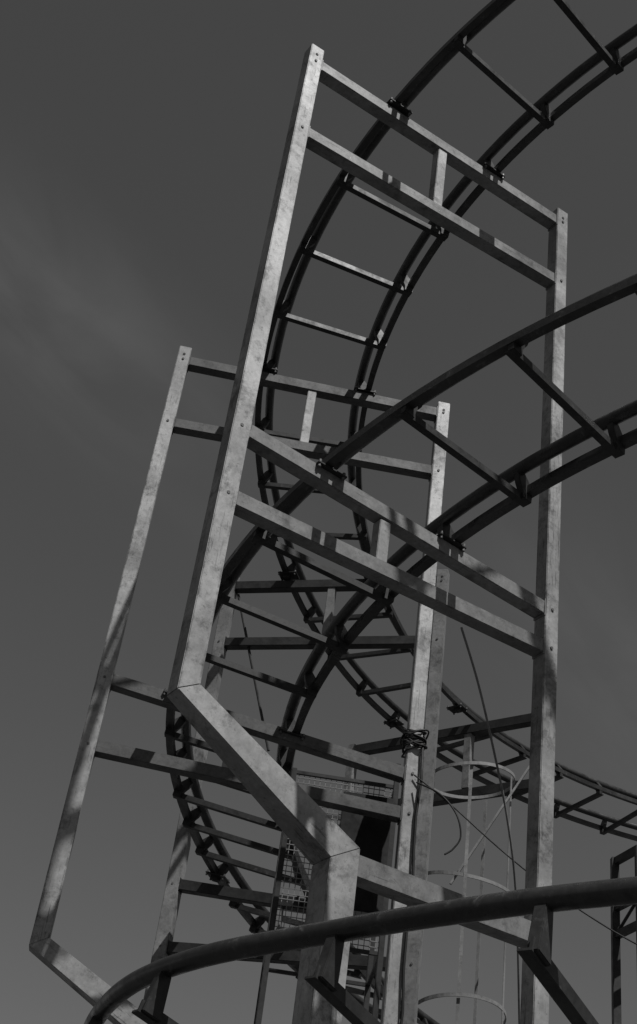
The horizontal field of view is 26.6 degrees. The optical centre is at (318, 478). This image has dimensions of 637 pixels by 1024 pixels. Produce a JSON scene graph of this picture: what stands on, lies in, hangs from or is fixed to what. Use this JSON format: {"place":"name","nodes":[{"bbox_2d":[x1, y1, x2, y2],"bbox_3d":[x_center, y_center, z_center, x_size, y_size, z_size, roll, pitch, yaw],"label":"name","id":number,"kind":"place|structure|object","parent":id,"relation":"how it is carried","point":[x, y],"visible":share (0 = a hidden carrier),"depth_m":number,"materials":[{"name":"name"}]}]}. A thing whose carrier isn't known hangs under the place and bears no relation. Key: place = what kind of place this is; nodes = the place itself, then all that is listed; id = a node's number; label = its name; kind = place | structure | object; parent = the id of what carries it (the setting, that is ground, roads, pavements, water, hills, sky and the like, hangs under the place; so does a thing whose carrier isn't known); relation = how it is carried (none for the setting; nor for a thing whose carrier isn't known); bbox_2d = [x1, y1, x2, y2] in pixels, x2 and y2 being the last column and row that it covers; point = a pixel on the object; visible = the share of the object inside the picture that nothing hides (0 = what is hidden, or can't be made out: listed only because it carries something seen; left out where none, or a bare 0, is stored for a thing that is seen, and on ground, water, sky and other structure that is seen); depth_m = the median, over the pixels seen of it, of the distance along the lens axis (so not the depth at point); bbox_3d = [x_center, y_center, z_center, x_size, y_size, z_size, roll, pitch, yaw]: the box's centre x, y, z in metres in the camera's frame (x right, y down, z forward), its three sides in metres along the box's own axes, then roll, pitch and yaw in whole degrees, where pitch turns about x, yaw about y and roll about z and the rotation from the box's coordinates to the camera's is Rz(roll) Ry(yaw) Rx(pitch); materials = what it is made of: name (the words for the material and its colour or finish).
{"place":"outdoors","nodes":[
{"label":"outdoors","id":0,"kind":"place"},
{"bbox_2d":[0,0,636,1023],"label":"sky","id":1,"kind":"structure","parent":0,"point":[142,142],"materials":[{"name":"grey"}]},
{"bbox_2d":[84,876,636,1023],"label":"coaster track","id":2,"kind":"structure","parent":0,"point":[541,905],"depth_m":4.54,"materials":[{"name":"metal"}]},
{"label":"ground","id":3,"kind":"structure","parent":0,"visible":0},
{"bbox_2d":[29,346,449,1023],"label":"support frame","id":4,"kind":"object","parent":3,"relation":"on","point":[85,982],"visible":0.94,"depth_m":10.85,"materials":[{"name":"metal"}]},
{"bbox_2d":[400,746,423,1023],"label":"down cable","id":5,"kind":"object","parent":4,"relation":"attached to","point":[413,871],"visible":0.8,"depth_m":10.36,"materials":[{"name":"black rubber"}]},
{"bbox_2d":[400,728,429,757],"bbox_3d":[0.785,2.151,11.059,0.229,0.286,0.223,9,-37,0],"label":"cable coil","id":6,"kind":"object","parent":4,"relation":"attached to","point":[404,742],"visible":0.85,"depth_m":10.99,"materials":[{"name":"black rubber"}]},
{"bbox_2d":[416,782,461,854],"bbox_3d":[0.915,2.621,10.454,0.404,0.645,0.066,-8,-40,21],"label":"loose wire","id":7,"kind":"object","parent":4,"relation":"hanging from","point":[455,846],"visible":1,"depth_m":10.41,"materials":[{"name":"black rubber"}]},
{"bbox_2d":[414,774,636,944],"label":"slack cable","id":8,"kind":"object","parent":4,"relation":"hanging from","point":[482,833],"visible":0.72,"depth_m":10.30,"materials":[{"name":"black rubber"}]},
{"bbox_2d":[144,569,449,1023],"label":"support frame","id":9,"kind":"object","parent":3,"relation":"on","point":[176,887],"visible":0.63,"depth_m":13.62,"materials":[{"name":"metal"}]},
{"bbox_2d":[254,763,400,1023],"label":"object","id":10,"kind":"object","parent":3,"relation":"on","point":[372,838],"visible":0.48,"depth_m":10.88,"materials":[{"name":"metal"}]},
{"bbox_2d":[167,44,567,1023],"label":"support frame","id":11,"kind":"object","parent":3,"relation":"on","point":[329,850],"visible":0.96,"depth_m":8.48,"materials":[{"name":"metal"}]},
{"bbox_2d":[163,274,636,1023],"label":"coaster track","id":12,"kind":"structure","parent":11,"relation":"on","point":[615,444],"depth_m":9.14,"materials":[{"name":"metal"}]},
{"bbox_2d":[255,0,636,840],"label":"coaster track","id":13,"kind":"structure","parent":11,"relation":"on","point":[433,66],"depth_m":12.41,"materials":[{"name":"metal"}]},
{"bbox_2d":[460,627,519,1023],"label":"hanging cable","id":14,"kind":"object","parent":11,"relation":"hanging from","point":[499,776],"visible":0.88,"depth_m":8.76,"materials":[{"name":"grey metal"}]},
{"bbox_2d":[339,713,530,826],"bbox_3d":[1.102,6.945,14.195,3.073,9.650,0.360,-18,-44,30],"label":"support frame","id":15,"kind":"object","parent":3,"relation":"on","point":[468,733],"visible":0.31,"depth_m":16.68,"materials":[{"name":"metal"}]},
{"bbox_2d":[416,761,528,1023],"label":"caged ladder","id":16,"kind":"object","parent":3,"relation":"on","point":[458,994],"visible":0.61,"depth_m":13.07,"materials":[{"name":"metal"}]},
{"bbox_2d":[610,845,636,1023],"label":"steel trestle","id":17,"kind":"object","parent":3,"relation":"on","point":[615,863],"visible":0.94,"depth_m":15.69,"materials":[{"name":"paint"}]}
]}

